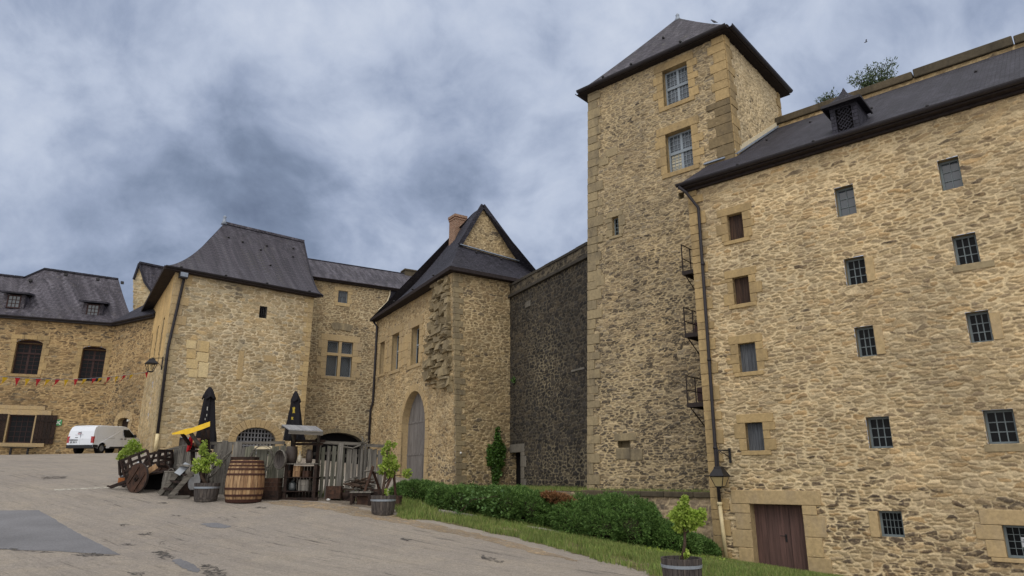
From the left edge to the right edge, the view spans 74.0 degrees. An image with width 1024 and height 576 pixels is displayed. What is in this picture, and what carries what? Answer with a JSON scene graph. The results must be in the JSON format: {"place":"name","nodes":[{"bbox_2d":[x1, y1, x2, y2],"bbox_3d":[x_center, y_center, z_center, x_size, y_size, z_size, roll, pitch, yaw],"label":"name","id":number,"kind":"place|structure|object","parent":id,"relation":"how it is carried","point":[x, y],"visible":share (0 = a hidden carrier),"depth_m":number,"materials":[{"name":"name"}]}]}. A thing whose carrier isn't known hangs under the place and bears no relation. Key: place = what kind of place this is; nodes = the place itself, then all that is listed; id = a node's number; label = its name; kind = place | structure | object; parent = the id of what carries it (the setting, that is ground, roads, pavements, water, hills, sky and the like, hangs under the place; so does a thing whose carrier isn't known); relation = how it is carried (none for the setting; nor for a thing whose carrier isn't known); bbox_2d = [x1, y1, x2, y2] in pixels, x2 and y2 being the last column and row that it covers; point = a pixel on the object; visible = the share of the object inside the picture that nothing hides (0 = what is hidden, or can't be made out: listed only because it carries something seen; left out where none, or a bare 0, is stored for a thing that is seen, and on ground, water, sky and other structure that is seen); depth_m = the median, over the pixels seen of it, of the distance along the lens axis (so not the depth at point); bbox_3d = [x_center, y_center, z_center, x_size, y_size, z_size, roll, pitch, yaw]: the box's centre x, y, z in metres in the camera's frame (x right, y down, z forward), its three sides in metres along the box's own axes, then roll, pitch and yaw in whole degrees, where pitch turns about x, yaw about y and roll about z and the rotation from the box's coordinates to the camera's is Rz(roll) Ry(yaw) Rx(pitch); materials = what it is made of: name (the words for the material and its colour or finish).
{"place":"outdoors","nodes":[
{"label":"outdoors","id":0,"kind":"place"},
{"bbox_2d":[133,261,163,319],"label":"gabled house","id":1,"kind":"structure","parent":0,"point":[145,276],"depth_m":65.61,"materials":[{"name":"stone"}]},
{"bbox_2d":[157,464,194,498],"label":"loading ramp","id":2,"kind":"structure","parent":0,"point":[178,487],"depth_m":20.45,"materials":[{"name":"wood"}]},
{"bbox_2d":[174,462,189,475],"bbox_3d":[-10.079,5.538,20.809,0.200,0.413,0.408,-11,-19,33],"label":"pale plank","id":3,"kind":"object","parent":2,"relation":"on","point":[180,470],"visible":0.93,"depth_m":20.76,"materials":[{"name":"wood"}]},
{"bbox_2d":[0,453,648,575],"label":"ground","id":4,"kind":"structure","parent":0,"point":[271,539],"depth_m":15.37,"materials":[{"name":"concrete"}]},
{"bbox_2d":[2,446,36,454],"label":"long bench","id":5,"kind":"object","parent":4,"relation":"on","point":[10,452],"visible":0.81,"depth_m":53.90,"materials":[{"name":"wood"}]},
{"bbox_2d":[0,510,119,554],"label":"asphalt patch","id":6,"kind":"object","parent":4,"relation":"on","point":[38,530],"visible":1,"depth_m":15.01,"materials":[{"name":"grey asphalt"}]},
{"bbox_2d":[0,268,154,454],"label":"range","id":7,"kind":"structure","parent":4,"relation":"on","point":[80,326],"depth_m":56.92,"materials":[{"name":"stone"}]},
{"bbox_2d":[0,290,34,309],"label":"dormer window","id":8,"kind":"structure","parent":7,"relation":"in","point":[14,300],"depth_m":57.22,"materials":[{"name":"brown paint"}]},
{"bbox_2d":[0,405,51,446],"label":"window","id":9,"kind":"structure","parent":7,"relation":"in","point":[21,423],"depth_m":54.97,"materials":[{"name":"brown paint"}]},
{"bbox_2d":[4,334,50,376],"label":"window","id":10,"kind":"structure","parent":7,"relation":"in","point":[27,358],"depth_m":56.43,"materials":[{"name":"brown paint"}]},
{"bbox_2d":[72,341,112,383],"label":"window","id":11,"kind":"structure","parent":7,"relation":"in","point":[91,362],"depth_m":58.15,"materials":[{"name":"brown paint"}]},
{"bbox_2d":[79,300,109,315],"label":"dormer window","id":12,"kind":"structure","parent":7,"relation":"in","point":[92,309],"depth_m":59.38,"materials":[{"name":"brown paint"}]},
{"bbox_2d":[54,486,118,490],"bbox_3d":[-13.628,6.436,21.831,1.792,0.118,0.416,11,-19,-34],"label":"pale line","id":13,"kind":"object","parent":4,"relation":"on","point":[80,488],"visible":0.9,"depth_m":21.75,"materials":[{"name":"paint"}]},
{"bbox_2d":[66,424,139,453],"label":"white van","id":14,"kind":"object","parent":4,"relation":"on","point":[100,439],"visible":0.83,"depth_m":45.81,"materials":[{"name":"paint"}]},
{"bbox_2d":[107,449,174,492],"bbox_3d":[-11.869,5.867,21.886,2.322,1.389,1.553,0,-16,0],"label":"hand cart","id":15,"kind":"object","parent":4,"relation":"on","point":[137,477],"visible":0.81,"depth_m":21.52,"materials":[{"name":"wood"}]},
{"bbox_2d":[143,473,163,489],"bbox_3d":[-11.574,6.332,22.283,0.780,0.564,0.600,0,-16,0],"label":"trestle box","id":16,"kind":"object","parent":4,"relation":"on","point":[154,482],"visible":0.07,"depth_m":21.98,"materials":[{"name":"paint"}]},
{"bbox_2d":[161,468,185,494],"bbox_3d":[-10.479,5.984,21.041,0.645,0.789,0.616,0,-16,0],"label":"wicker basket","id":17,"kind":"object","parent":4,"relation":"on","point":[167,475],"visible":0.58,"depth_m":20.84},
{"bbox_2d":[166,446,196,479],"bbox_3d":[-11.009,5.948,22.537,1.288,1.503,0.050,-5,-16,18],"label":"plank fence","id":18,"kind":"object","parent":4,"relation":"on","point":[178,457],"visible":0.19,"depth_m":22.60,"materials":[{"name":"wood"}]},
{"bbox_2d":[172,559,199,571],"bbox_3d":[-5.952,5.084,12.465,0.264,0.095,1.567,13,-20,-39],"label":"asphalt patch","id":19,"kind":"object","parent":4,"relation":"on","point":[189,566],"visible":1,"depth_m":12.47,"materials":[{"name":"asphalt"}]},
{"bbox_2d":[178,480,201,496],"bbox_3d":[-9.882,6.169,20.945,0.600,0.505,0.350,0,-16,0],"label":"timber block","id":20,"kind":"object","parent":4,"relation":"on","point":[185,489],"depth_m":20.75,"materials":[{"name":"wood"}]},
{"bbox_2d":[188,473,199,489],"bbox_3d":[-9.720,5.921,20.818,0.355,0.515,0.272,0,-16,0],"label":"sack","id":21,"kind":"object","parent":20,"relation":"on","point":[194,479],"visible":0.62,"depth_m":20.72,"materials":[{"name":"fabric"}]},
{"bbox_2d":[172,422,211,482],"bbox_3d":[-9.876,5.294,21.085,1.175,2.266,1.250,0,-16,0],"label":"awning stall","id":22,"kind":"object","parent":4,"relation":"on","point":[183,433],"visible":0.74,"depth_m":21.14,"materials":[{"name":"yellow fabric"}]},
{"bbox_2d":[196,387,216,475],"bbox_3d":[-10.204,4.998,22.717,0.808,3.370,0.823,0,-16,0],"label":"closed parasol","id":23,"kind":"object","parent":4,"relation":"on","point":[208,410],"visible":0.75,"depth_m":22.77,"materials":[{"name":"black fabric"}]},
{"bbox_2d":[194,483,219,501],"bbox_3d":[-8.996,6.007,20.015,0.724,0.517,0.723,0,-16,0],"label":"half barrel planter","id":24,"kind":"object","parent":4,"relation":"on","point":[206,492],"visible":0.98,"depth_m":19.75,"materials":[{"name":"brown wood"}]},
{"bbox_2d":[191,440,221,483],"bbox_3d":[-9.074,5.216,20.253,0.858,1.377,0.486,6,-17,-20],"label":"young tree","id":25,"kind":"object","parent":24,"relation":"in","point":[205,465],"visible":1,"depth_m":20.17,"materials":[{"name":"green plant"}]},
{"bbox_2d":[200,564,226,575],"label":"broken asphalt","id":26,"kind":"structure","parent":4,"relation":"on","point":[218,570],"depth_m":12.02,"materials":[{"name":"asphalt"}]},
{"bbox_2d":[202,523,231,527],"bbox_3d":[-7.213,5.770,16.532,0.917,0.089,0.439,-11,-19,34],"label":"asphalt patch","id":27,"kind":"object","parent":4,"relation":"on","point":[217,525],"visible":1,"depth_m":16.53,"materials":[{"name":"asphalt"}]},
{"bbox_2d":[210,440,244,494],"bbox_3d":[-9.005,5.699,21.509,0.971,1.716,0.045,2,-16,-7],"label":"plank fence","id":28,"kind":"object","parent":4,"relation":"on","point":[225,446],"visible":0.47,"depth_m":21.59,"materials":[{"name":"grey wood"}]},
{"bbox_2d":[206,450,230,482],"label":"dry vine","id":29,"kind":"object","parent":28,"relation":"attached to","point":[210,476],"visible":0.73,"depth_m":21.20,"materials":[{"name":"plant"}]},
{"bbox_2d":[137,216,323,456],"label":"portcullis house","id":30,"kind":"structure","parent":4,"relation":"on","point":[233,328],"depth_m":50.17,"materials":[{"name":"stone"}]},
{"bbox_2d":[144,357,163,371],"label":"wall lantern","id":31,"kind":"object","parent":30,"relation":"attached to","point":[151,361],"depth_m":44.72,"materials":[{"name":"black metal"}]},
{"bbox_2d":[0,372,147,386],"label":"bunting","id":32,"kind":"object","parent":31,"relation":"hanging from","point":[17,379],"visible":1,"depth_m":37.05,"materials":[{"name":"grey fabric"}]},
{"bbox_2d":[178,271,188,279],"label":"floodlight","id":33,"kind":"object","parent":30,"relation":"attached to","point":[183,275],"visible":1,"depth_m":47.60,"materials":[{"name":"white metal"}]},
{"bbox_2d":[186,340,209,377],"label":"walled up window","id":34,"kind":"structure","parent":30,"relation":"in","point":[203,346],"depth_m":47.63,"materials":[{"name":"beige stone"}]},
{"bbox_2d":[224,460,264,502],"bbox_3d":[-7.936,5.747,20.234,1.120,1.196,1.120,0,-16,0],"label":"barrel","id":35,"kind":"object","parent":4,"relation":"on","point":[245,481],"visible":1,"depth_m":19.83,"materials":[{"name":"brown wood"}]},
{"bbox_2d":[230,457,259,460],"bbox_3d":[-8.203,5.304,20.865,0.724,0.234,0.474,0,-16,0],"label":"lid","id":36,"kind":"object","parent":35,"relation":"on","point":[244,458],"visible":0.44,"depth_m":20.68,"materials":[{"name":"wood"}]},
{"bbox_2d":[244,446,286,493],"bbox_3d":[-7.870,5.823,21.564,1.497,1.611,0.092,0,-16,0],"label":"plank fence","id":37,"kind":"object","parent":4,"relation":"on","point":[272,471],"visible":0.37,"depth_m":21.63,"materials":[{"name":"wood"}]},
{"bbox_2d":[262,490,282,499],"bbox_3d":[-7.366,6.329,20.758,0.632,0.285,0.524,0,-16,0],"label":"wooden crate","id":38,"kind":"object","parent":4,"relation":"on","point":[272,495],"visible":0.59,"depth_m":20.53,"materials":[{"name":"wood"}]},
{"bbox_2d":[264,478,282,490],"bbox_3d":[-7.367,6.039,20.912,0.464,0.380,0.424,0,-16,0],"label":"wooden crate","id":39,"kind":"object","parent":38,"relation":"on","point":[275,482],"visible":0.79,"depth_m":20.75,"materials":[{"name":"wood"}]},
{"bbox_2d":[165,441,384,478],"bbox_3d":[-7.983,5.925,22.083,7.529,1.874,0.931,0,-16,0],"label":"handrail","id":40,"kind":"object","parent":4,"relation":"on","point":[325,442],"visible":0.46,"depth_m":21.97,"materials":[{"name":"wood"}]},
{"bbox_2d":[340,437,368,448],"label":"dry branch","id":41,"kind":"object","parent":40,"relation":"on","point":[362,442],"visible":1,"depth_m":21.93,"materials":[{"name":"wood"}]},
{"bbox_2d":[254,424,324,500],"bbox_3d":[-6.996,5.425,21.233,2.345,2.371,1.235,0,-16,0],"label":"market shelf","id":42,"kind":"object","parent":4,"relation":"on","point":[312,493],"visible":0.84,"depth_m":21.29,"materials":[{"name":"brown wood"}]},
{"bbox_2d":[249,445,273,470],"bbox_3d":[-7.906,5.389,21.500,0.818,0.845,0.086,0,-16,0],"label":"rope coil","id":43,"kind":"object","parent":42,"relation":"hanging from","point":[253,450],"visible":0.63,"depth_m":21.53,"materials":[{"name":"fabric"}]},
{"bbox_2d":[274,430,286,468],"bbox_3d":[-7.125,5.003,21.099,0.589,1.207,0.205,-12,-20,37],"label":"winnowing pan","id":44,"kind":"object","parent":42,"relation":"hanging from","point":[280,459],"visible":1,"depth_m":21.11,"materials":[{"name":"grey wood"}]},
{"bbox_2d":[286,446,297,462],"bbox_3d":[-6.919,5.231,21.336,0.366,0.512,0.360,0,-16,0],"label":"stoneware crock","id":45,"kind":"object","parent":42,"relation":"on","point":[292,453],"visible":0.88,"depth_m":21.21,"materials":[{"name":"ceramic"}]},
{"bbox_2d":[288,479,295,490],"bbox_3d":[-6.809,6.103,21.093,0.232,0.341,0.228,0,-16,0],"label":"glass jug","id":46,"kind":"object","parent":42,"relation":"on","point":[292,485],"visible":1,"depth_m":21.00,"materials":[{"name":"glass"}]},
{"bbox_2d":[293,466,302,476],"bbox_3d":[-6.671,5.711,21.190,0.221,0.332,0.324,0,-16,0],"label":"wooden box","id":47,"kind":"object","parent":42,"relation":"on","point":[297,471],"visible":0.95,"depth_m":21.06,"materials":[{"name":"brown wood"}]},
{"bbox_2d":[298,480,311,490],"bbox_3d":[-6.425,6.109,21.079,0.320,0.332,0.324,0,-16,0],"label":"wooden box","id":48,"kind":"object","parent":42,"relation":"on","point":[304,485],"visible":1,"depth_m":20.94,"materials":[{"name":"wood"}]},
{"bbox_2d":[306,449,312,462],"bbox_3d":[-6.356,5.278,21.323,0.207,0.414,0.204,0,-16,0],"label":"stoneware jar","id":49,"kind":"object","parent":42,"relation":"on","point":[309,455],"visible":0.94,"depth_m":21.25,"materials":[{"name":"ceramic"}]},
{"bbox_2d":[264,492,394,512],"bbox_3d":[-5.855,6.676,21.308,3.918,0.520,5.721,8,-18,-27],"label":"dirt apron","id":50,"kind":"object","parent":4,"relation":"on","point":[338,501],"visible":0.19,"depth_m":20.74,"materials":[{"name":"soil"}]},
{"bbox_2d":[283,391,305,493],"bbox_3d":[-7.228,5.092,22.553,0.773,3.342,0.748,0,-16,0],"label":"closed parasol","id":51,"kind":"object","parent":50,"relation":"on","point":[294,416],"visible":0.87,"depth_m":22.62,"materials":[{"name":"black fabric"}]},
{"bbox_2d":[325,486,343,498],"bbox_3d":[-5.530,6.371,21.213,0.472,0.380,0.424,0,-16,0],"label":"wooden crate","id":52,"kind":"object","parent":50,"relation":"on","point":[333,492],"visible":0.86,"depth_m":21.03,"materials":[{"name":"wood"}]},
{"bbox_2d":[350,491,372,505],"bbox_3d":[-4.546,6.366,20.513,0.651,0.439,0.350,0,-16,0],"label":"wooden bench","id":53,"kind":"object","parent":50,"relation":"on","point":[353,494],"visible":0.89,"depth_m":20.41,"materials":[{"name":"wood"}]},
{"bbox_2d":[314,443,347,497],"bbox_3d":[-5.834,5.853,21.717,1.066,1.773,0.208,3,-16,-11],"label":"plank fence","id":54,"kind":"object","parent":4,"relation":"on","point":[338,477],"visible":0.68,"depth_m":21.74,"materials":[{"name":"grey wood"}]},
{"bbox_2d":[301,258,416,463],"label":"recessed house","id":55,"kind":"structure","parent":4,"relation":"on","point":[351,302],"depth_m":59.52,"materials":[{"name":"stone"}]},
{"bbox_2d":[316,333,361,380],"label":"cross window","id":56,"kind":"structure","parent":55,"relation":"in","point":[339,361],"depth_m":59.31,"materials":[{"name":"stone"}]},
{"bbox_2d":[333,287,352,306],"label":"window","id":57,"kind":"structure","parent":55,"relation":"in","point":[349,291],"depth_m":60.57,"materials":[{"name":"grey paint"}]},
{"bbox_2d":[345,444,381,490],"bbox_3d":[-4.806,5.997,22.100,1.242,1.771,0.210,8,-18,-28],"label":"plank fence","id":58,"kind":"object","parent":4,"relation":"on","point":[353,455],"visible":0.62,"depth_m":22.13,"materials":[{"name":"grey wood"}]},
{"bbox_2d":[388,477,452,501],"bbox_3d":[-2.976,7.239,23.987,2.810,1.080,3.433,0,-16,0],"label":"juniper bush","id":59,"kind":"object","parent":4,"relation":"on","point":[412,488],"visible":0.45,"depth_m":22.91,"materials":[{"name":"green plant"}]},
{"bbox_2d":[268,500,573,559],"bbox_3d":[-2.571,6.121,17.634,10.740,1.014,1.750,-11,-19,33],"label":"sand strip","id":60,"kind":"object","parent":4,"relation":"on","point":[390,516],"visible":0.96,"depth_m":18.24,"materials":[{"name":"beige sand"}]},
{"bbox_2d":[370,495,395,514],"bbox_3d":[-3.631,6.109,19.157,0.718,0.513,0.718,0,-16,0],"label":"half barrel planter","id":61,"kind":"object","parent":60,"relation":"on","point":[382,505],"visible":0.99,"depth_m":18.89,"materials":[{"name":"brown wood"}]},
{"bbox_2d":[377,440,412,495],"bbox_3d":[-3.344,5.169,19.421,1.069,1.630,0.480,0,-16,0],"label":"young tree","id":62,"kind":"object","parent":61,"relation":"in","point":[384,466],"visible":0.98,"depth_m":19.38,"materials":[{"name":"green plant"}]},
{"bbox_2d":[367,204,535,485],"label":"gatehouse","id":63,"kind":"object","parent":4,"relation":"on","point":[439,406],"visible":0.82,"depth_m":44.77,"materials":[{"name":"stone"}]},
{"bbox_2d":[376,335,387,377],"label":"window","id":64,"kind":"structure","parent":63,"relation":"in","point":[382,352],"depth_m":54.88,"materials":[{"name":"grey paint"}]},
{"bbox_2d":[386,323,403,374],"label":"window","id":65,"kind":"structure","parent":63,"relation":"in","point":[396,333],"depth_m":52.67,"materials":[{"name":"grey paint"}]},
{"bbox_2d":[406,315,424,369],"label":"window","id":66,"kind":"structure","parent":63,"relation":"in","point":[416,332],"depth_m":49.31,"materials":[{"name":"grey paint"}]},
{"bbox_2d":[485,426,506,484],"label":"ivy","id":67,"kind":"object","parent":63,"relation":"attached to","point":[496,450],"visible":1,"depth_m":41.98,"materials":[{"name":"green plant"}]},
{"bbox_2d":[424,482,500,514],"bbox_3d":[-1.353,6.890,21.914,2.954,1.249,3.338,0,-16,0],"label":"juniper bush","id":68,"kind":"object","parent":4,"relation":"on","point":[444,496],"visible":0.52,"depth_m":20.90,"materials":[{"name":"green plant"}]},
{"bbox_2d":[392,499,845,575],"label":"grass verge","id":69,"kind":"object","parent":4,"relation":"on","point":[641,568],"depth_m":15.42,"materials":[{"name":"plant"}]},
{"bbox_2d":[357,466,401,505],"bbox_3d":[-4.029,6.087,20.953,1.276,1.187,0.761,0,-16,0],"label":"timber trestle","id":70,"kind":"object","parent":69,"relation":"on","point":[362,500],"visible":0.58,"depth_m":20.80,"materials":[{"name":"wood"}]},
{"bbox_2d":[370,489,381,494],"bbox_3d":[-4.136,6.277,20.824,0.366,0.236,0.324,0,-16,0],"label":"wooden crate","id":71,"kind":"object","parent":70,"relation":"in","point":[377,491],"visible":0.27,"depth_m":20.70,"materials":[{"name":"wood"}]},
{"bbox_2d":[318,490,455,519],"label":"grass tufts","id":72,"kind":"object","parent":69,"relation":"on","point":[427,512],"visible":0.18,"depth_m":19.18,"materials":[{"name":"plant"}]},
{"bbox_2d":[476,483,562,528],"bbox_3d":[0.228,6.886,21.342,2.893,1.563,3.838,0,-16,0],"label":"juniper bush","id":73,"kind":"object","parent":69,"relation":"on","point":[526,504],"visible":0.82,"depth_m":20.14,"materials":[{"name":"green plant"}]},
{"bbox_2d":[449,481,511,518],"bbox_3d":[-0.935,6.254,20.105,1.857,1.081,0.951,0,-16,0],"label":"bramble","id":74,"kind":"object","parent":73,"relation":"on","point":[474,497],"visible":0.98,"depth_m":19.93,"materials":[{"name":"green plant"}]},
{"bbox_2d":[547,490,658,545],"bbox_3d":[2.746,7.024,20.413,3.602,1.853,4.103,0,-16,0],"label":"juniper bush","id":75,"kind":"object","parent":69,"relation":"on","point":[614,516],"visible":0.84,"depth_m":19.22,"materials":[{"name":"green plant"}]},
{"bbox_2d":[539,489,575,506],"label":"shrub","id":76,"kind":"object","parent":75,"relation":"on","point":[554,496],"visible":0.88,"depth_m":20.17,"materials":[{"name":"plant"}]},
{"bbox_2d":[629,545,724,559],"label":"weeds","id":77,"kind":"object","parent":69,"relation":"on","point":[678,552],"visible":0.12,"depth_m":17.76,"materials":[{"name":"green plant"}]},
{"bbox_2d":[661,555,702,575],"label":"half barrel planter","id":78,"kind":"object","parent":69,"relation":"on","point":[672,565],"visible":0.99,"depth_m":11.32,"materials":[{"name":"brown wood"}]},
{"bbox_2d":[666,494,706,559],"bbox_3d":[3.036,4.140,11.719,0.732,1.147,0.407,0,-16,0],"label":"young tree","id":79,"kind":"object","parent":78,"relation":"in","point":[682,516],"visible":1,"depth_m":11.70,"materials":[{"name":"green plant"}]},
{"bbox_2d":[697,533,721,557],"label":"juniper bush","id":80,"kind":"object","parent":69,"relation":"on","point":[710,546],"visible":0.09,"depth_m":21.61,"materials":[{"name":"plant"}]},
{"bbox_2d":[544,490,713,539],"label":"retaining wall","id":81,"kind":"structure","parent":4,"relation":"on","point":[665,502],"depth_m":23.74,"materials":[{"name":"stone"}]},
{"bbox_2d":[638,503,704,555],"bbox_3d":[4.447,7.110,19.837,2.116,1.662,3.039,0,-16,0],"label":"juniper bush","id":82,"kind":"object","parent":4,"relation":"on","point":[664,534],"visible":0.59,"depth_m":18.86,"materials":[{"name":"green plant"}]},
{"bbox_2d":[675,46,1023,575],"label":"stone range","id":83,"kind":"structure","parent":4,"relation":"on","point":[799,392],"depth_m":20.18,"materials":[{"name":"stone"}]},
{"bbox_2d":[681,244,694,289],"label":"iron balcony","id":84,"kind":"structure","parent":83,"relation":"attached to","point":[688,274],"depth_m":26.02,"materials":[{"name":"metal"}]},
{"bbox_2d":[683,307,699,354],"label":"iron balcony","id":85,"kind":"structure","parent":83,"relation":"attached to","point":[692,336],"depth_m":25.41,"materials":[{"name":"metal"}]},
{"bbox_2d":[685,375,704,426],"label":"iron balcony","id":86,"kind":"structure","parent":83,"relation":"attached to","point":[697,405],"depth_m":24.80,"materials":[{"name":"metal"}]},
{"bbox_2d":[709,448,731,488],"bbox_3d":[6.719,5.803,21.911,0.517,1.264,0.744,-14,-21,40],"label":"wall lantern","id":87,"kind":"object","parent":83,"relation":"attached to","point":[719,475],"depth_m":21.67,"materials":[{"name":"black metal"}]},
{"bbox_2d":[834,184,856,216],"bbox_3d":[10.579,-2.719,21.497,0.599,0.982,0.576,0,-16,0],"label":"window","id":88,"kind":"structure","parent":83,"relation":"in","point":[844,196],"depth_m":21.62,"materials":[{"name":"blue paint"}]},
{"bbox_2d":[844,256,875,285],"bbox_3d":[10.752,-0.501,20.866,0.559,0.859,0.839,15,-21,-42],"label":"window","id":89,"kind":"structure","parent":83,"relation":"in","point":[856,272],"depth_m":20.92,"materials":[{"name":"black glass"}]},
{"bbox_2d":[854,325,885,356],"bbox_3d":[10.742,1.605,20.264,0.523,0.901,0.786,14,-21,-41],"label":"window","id":90,"kind":"structure","parent":83,"relation":"in","point":[865,339],"depth_m":20.32,"materials":[{"name":"blue paint"}]},
{"bbox_2d":[866,416,892,447],"bbox_3d":[10.677,4.181,19.639,0.615,0.881,0.591,-14,-21,40],"label":"window","id":91,"kind":"structure","parent":83,"relation":"in","point":[878,428],"depth_m":19.66,"materials":[{"name":"black glass"}]},
{"bbox_2d":[868,511,904,537],"bbox_3d":[10.442,6.568,18.920,0.851,0.705,0.542,-2,-16,9],"label":"window","id":92,"kind":"structure","parent":83,"relation":"in","point":[890,523],"depth_m":18.98,"materials":[{"name":"blue paint"}]},
{"bbox_2d":[774,32,1023,127],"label":"rampart wall","id":93,"kind":"structure","parent":83,"relation":"on","point":[980,53],"depth_m":27.65,"materials":[{"name":"stone"}]},
{"bbox_2d":[816,90,834,102],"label":"rampart shrub","id":94,"kind":"object","parent":93,"relation":"on","point":[824,99],"visible":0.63,"depth_m":30.80,"materials":[{"name":"green plant"}]},
{"bbox_2d":[846,57,898,88],"bbox_3d":[15.730,-9.143,29.626,2.154,1.433,0.663,-13,-20,39],"label":"rampart shrub","id":95,"kind":"object","parent":93,"relation":"on","point":[871,80],"visible":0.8,"depth_m":29.53,"materials":[{"name":"green plant"}]},
{"bbox_2d":[937,156,963,190],"bbox_3d":[12.780,-3.245,19.757,0.522,0.947,0.499,-14,-21,40],"label":"window","id":96,"kind":"structure","parent":83,"relation":"in","point":[949,169],"depth_m":19.78,"materials":[{"name":"blue paint"}]},
{"bbox_2d":[951,232,994,272],"bbox_3d":[12.871,-0.961,19.015,0.968,1.063,0.573,-14,-21,40],"label":"window","id":97,"kind":"structure","parent":83,"relation":"in","point":[965,246],"depth_m":19.06,"materials":[{"name":"black glass"}]},
{"bbox_2d":[965,310,1003,342],"bbox_3d":[12.867,1.063,18.441,0.526,0.842,0.792,14,-21,-41],"label":"window","id":98,"kind":"structure","parent":83,"relation":"in","point":[979,325],"depth_m":18.48,"materials":[{"name":"blue paint"}]},
{"bbox_2d":[974,510,1023,563],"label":"window","id":99,"kind":"structure","parent":83,"relation":"in","point":[1012,546],"depth_m":17.14,"materials":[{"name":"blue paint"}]},
{"bbox_2d":[982,409,1023,451],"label":"window","id":100,"kind":"structure","parent":83,"relation":"in","point":[1000,425],"depth_m":17.74,"materials":[{"name":"black glass"}]},
{"bbox_3d":[-12.860,6.424,22.869,0.614,0.437,0.614,0,-16,0],"label":"half barrel planter","id":101,"kind":"object","parent":4,"relation":"on","visible":0},
{"bbox_2d":[115,438,144,467],"bbox_3d":[-12.989,5.721,23.049,0.961,1.275,0.563,0,-16,0],"label":"plant","id":102,"kind":"object","parent":101,"relation":"in","point":[132,448],"visible":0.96,"depth_m":23.05,"materials":[{"name":"green plant"}]},
{"bbox_2d":[0,0,1023,462],"label":"sky","id":103,"kind":"structure","parent":0,"point":[353,130],"materials":[{"name":"grey"}]},
{"bbox_2d":[453,484,709,491],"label":"terrace grass","id":104,"kind":"structure","parent":0,"point":[564,488],"depth_m":27.81,"materials":[{"name":"plant"}]},
{"label":"terrace lawn","id":105,"kind":"structure","parent":0,"visible":0},
{"bbox_2d":[508,242,587,491],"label":"curtain wall","id":106,"kind":"structure","parent":105,"relation":"on","point":[548,372],"depth_m":39.48,"materials":[{"name":"stone"}]},
{"bbox_2d":[575,13,792,491],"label":"stone tower","id":107,"kind":"structure","parent":105,"relation":"on","point":[677,100],"depth_m":28.79,"materials":[{"name":"beige stone"}]},
{"bbox_2d":[605,209,625,239],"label":"window","id":108,"kind":"structure","parent":107,"relation":"in","point":[613,221],"depth_m":30.31,"materials":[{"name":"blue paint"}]},
{"bbox_2d":[653,51,698,112],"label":"casement window","id":109,"kind":"structure","parent":107,"relation":"in","point":[672,89],"depth_m":29.80,"materials":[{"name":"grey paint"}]},
{"bbox_2d":[655,115,704,178],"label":"casement window","id":110,"kind":"structure","parent":107,"relation":"in","point":[685,142],"depth_m":28.99,"materials":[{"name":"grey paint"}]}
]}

